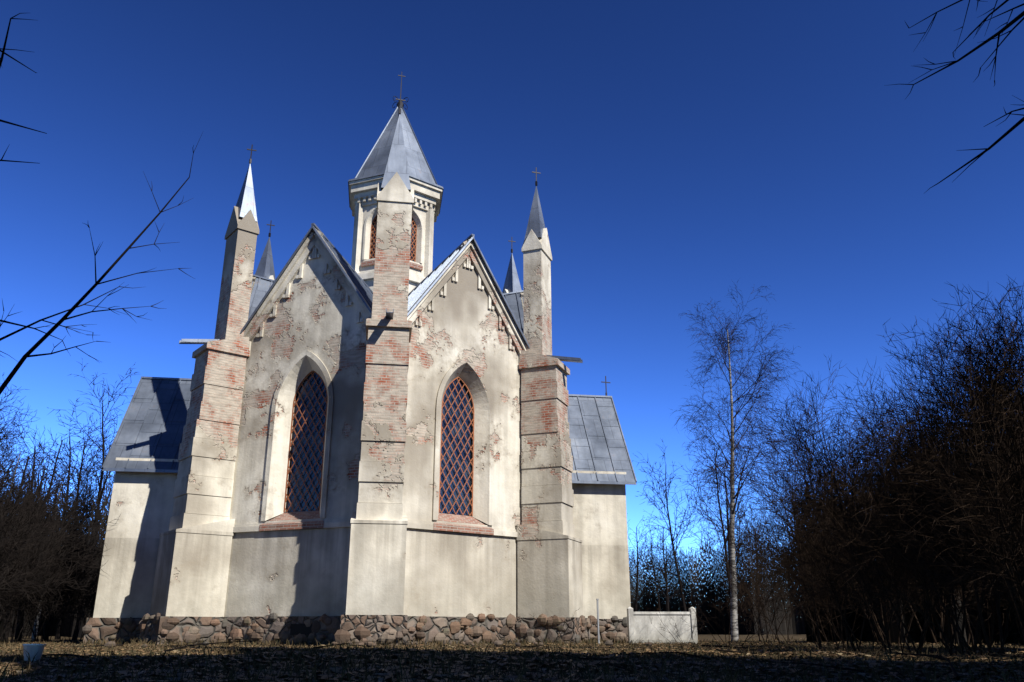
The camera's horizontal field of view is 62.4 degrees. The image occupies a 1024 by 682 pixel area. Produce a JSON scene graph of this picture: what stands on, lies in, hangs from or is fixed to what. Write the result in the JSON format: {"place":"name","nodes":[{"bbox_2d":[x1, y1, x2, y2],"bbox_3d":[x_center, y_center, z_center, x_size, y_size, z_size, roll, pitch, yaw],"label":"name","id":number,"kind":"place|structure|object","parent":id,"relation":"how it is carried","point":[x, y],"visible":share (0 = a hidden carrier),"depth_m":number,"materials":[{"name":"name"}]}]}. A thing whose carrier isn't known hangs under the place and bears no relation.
{"place":"outdoors","nodes":[
{"label":"outdoors","id":0,"kind":"place"},
{"bbox_2d":[150,172,582,617],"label":"chapel walls","id":1,"kind":"structure","parent":0,"point":[376,544],"depth_m":26.53,"materials":[{"name":"beige paint"}]},
{"bbox_2d":[102,106,636,484],"bbox_3d":[-5.176,-2.341,33.209,18.991,16.054,14.307,-4,-19,12],"label":"roof","id":2,"kind":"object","parent":1,"relation":"on","point":[153,424],"visible":0.32,"depth_m":30.75,"materials":[{"name":"grey metal"}]},
{"bbox_2d":[247,73,610,395],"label":"crosses","id":3,"kind":"object","parent":2,"relation":"on","point":[400,104],"visible":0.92,"depth_m":34.49,"materials":[{"name":"black metal"}]},
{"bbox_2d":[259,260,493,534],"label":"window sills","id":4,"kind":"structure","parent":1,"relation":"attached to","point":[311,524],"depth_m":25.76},
{"bbox_2d":[283,214,473,515],"bbox_3d":[-4.727,1.014,31.947,9.479,11.918,8.879,3,-19,-8],"label":"window lattice","id":5,"kind":"object","parent":1,"relation":"in","point":[295,402],"visible":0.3,"depth_m":26.91,"materials":[{"name":"brown metal"}]},
{"bbox_2d":[286,218,471,515],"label":"window panes","id":6,"kind":"structure","parent":1,"relation":"in","point":[320,447],"depth_m":26.92,"materials":[{"name":"glass"}]},
{"bbox_2d":[349,175,441,293],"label":"chapel tower","id":7,"kind":"structure","parent":0,"point":[363,201],"depth_m":32.78,"materials":[{"name":"white paint"}]},
{"bbox_2d":[0,0,1023,394],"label":"overhanging branches","id":8,"kind":"object","parent":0,"point":[98,282],"visible":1,"depth_m":6.25,"materials":[{"name":"black plant"}]},
{"bbox_2d":[0,634,1023,681],"bbox_3d":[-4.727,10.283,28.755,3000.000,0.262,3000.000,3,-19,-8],"label":"ground","id":9,"kind":"structure","parent":0,"point":[722,637],"depth_m":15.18,"materials":[{"name":"brown plant"}]},
{"bbox_2d":[23,644,45,661],"bbox_3d":[-6.106,3.992,10.763,0.270,0.256,0.266,3,-19,-8],"label":"bucket","id":10,"kind":"object","parent":9,"relation":"on","point":[32,650],"visible":0.75,"depth_m":10.69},
{"bbox_2d":[12,452,59,639],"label":"birch trunks","id":11,"kind":"object","parent":9,"relation":"on","point":[32,637],"visible":0.13,"depth_m":36.69,"materials":[{"name":"grey plant"}]},
{"bbox_2d":[0,462,114,637],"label":"forest","id":12,"kind":"object","parent":9,"relation":"on","point":[67,626],"visible":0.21,"depth_m":53.06,"materials":[{"name":"brown plant"}]},
{"bbox_2d":[0,387,120,642],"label":"trees","id":13,"kind":"object","parent":9,"relation":"on","point":[40,560],"visible":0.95,"depth_m":27.78,"materials":[{"name":"brown plant"}]},
{"bbox_2d":[83,615,627,646],"bbox_3d":[-4.727,9.911,28.883,17.800,0.784,14.850,3,-19,-8],"label":"stone foundation","id":14,"kind":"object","parent":9,"relation":"on","point":[103,628],"depth_m":24.70,"materials":[{"name":"grey stone"}]},
{"bbox_2d":[290,624,311,634],"bbox_3d":[-6.012,8.212,24.063,0.700,0.300,0.010,-7,-20,20],"label":"foundation vent","id":15,"kind":"object","parent":14,"relation":"attached to","point":[296,629],"visible":1,"depth_m":24.07,"materials":[{"name":"black metal"}]},
{"bbox_2d":[82,612,626,645],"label":"foundation stones","id":16,"kind":"object","parent":14,"relation":"in","point":[253,632],"visible":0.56,"depth_m":24.66,"materials":[{"name":"stone"}]},
{"bbox_2d":[93,458,630,618],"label":"side wing walls","id":17,"kind":"structure","parent":14,"relation":"on","point":[142,503],"depth_m":28.08,"materials":[{"name":"beige paint"}]},
{"bbox_2d":[83,636,627,646],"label":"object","id":18,"kind":"object","parent":9,"relation":"on","point":[134,641],"visible":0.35,"depth_m":24.43,"materials":[{"name":"stone"}]},
{"bbox_2d":[104,640,651,647],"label":"loose stones","id":19,"kind":"object","parent":9,"relation":"on","point":[500,642],"visible":0.75,"depth_m":19.95,"materials":[{"name":"stone"}]},
{"bbox_2d":[0,362,943,636],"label":"treeline","id":20,"kind":"object","parent":9,"relation":"on","point":[102,492],"depth_m":64.08,"materials":[{"name":"brown plant"}]},
{"bbox_2d":[0,638,1023,681],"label":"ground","id":21,"kind":"structure","parent":9,"relation":"on","point":[267,677],"depth_m":7.94,"materials":[{"name":"brown soil"}]},
{"bbox_2d":[14,641,1023,680],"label":"fallen twigs","id":22,"kind":"object","parent":9,"relation":"on","point":[953,670],"visible":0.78,"depth_m":9.79,"materials":[{"name":"brown wood"}]},
{"bbox_2d":[596,599,599,642],"bbox_3d":[2.725,8.963,26.706,0.140,1.560,0.133,3,-19,-8],"label":"pipe post","id":23,"kind":"object","parent":9,"relation":"on","point":[598,620],"visible":0.6,"depth_m":26.71,"materials":[{"name":"metal"}]},
{"bbox_2d":[627,607,697,643],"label":"wall","id":24,"kind":"structure","parent":9,"relation":"on","point":[640,626],"depth_m":27.45,"materials":[{"name":"white concrete"}]},
{"bbox_2d":[671,285,799,640],"bbox_3d":[9.832,5.018,37.661,5.840,15.768,6.947,3,-19,-8],"label":"birch","id":25,"kind":"object","parent":9,"relation":"on","point":[723,341],"depth_m":37.84,"materials":[{"name":"plant"}]},
{"bbox_2d":[628,526,887,634],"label":"bushes","id":26,"kind":"object","parent":9,"relation":"on","point":[694,586],"visible":0.08,"depth_m":115.28,"materials":[{"name":"brown plant"}]},
{"bbox_2d":[531,275,1023,657],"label":"trees","id":27,"kind":"object","parent":9,"relation":"on","point":[927,528],"visible":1,"depth_m":13.90,"materials":[{"name":"brown plant"}]},
{"bbox_2d":[793,458,1023,643],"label":"bushes","id":28,"kind":"object","parent":9,"relation":"on","point":[914,632],"visible":0.21,"depth_m":27.57,"materials":[{"name":"brown plant"}]},
{"bbox_2d":[0,0,1023,626],"label":"sky","id":29,"kind":"structure","parent":0,"point":[684,152],"materials":[{"name":"blue"}]}
]}

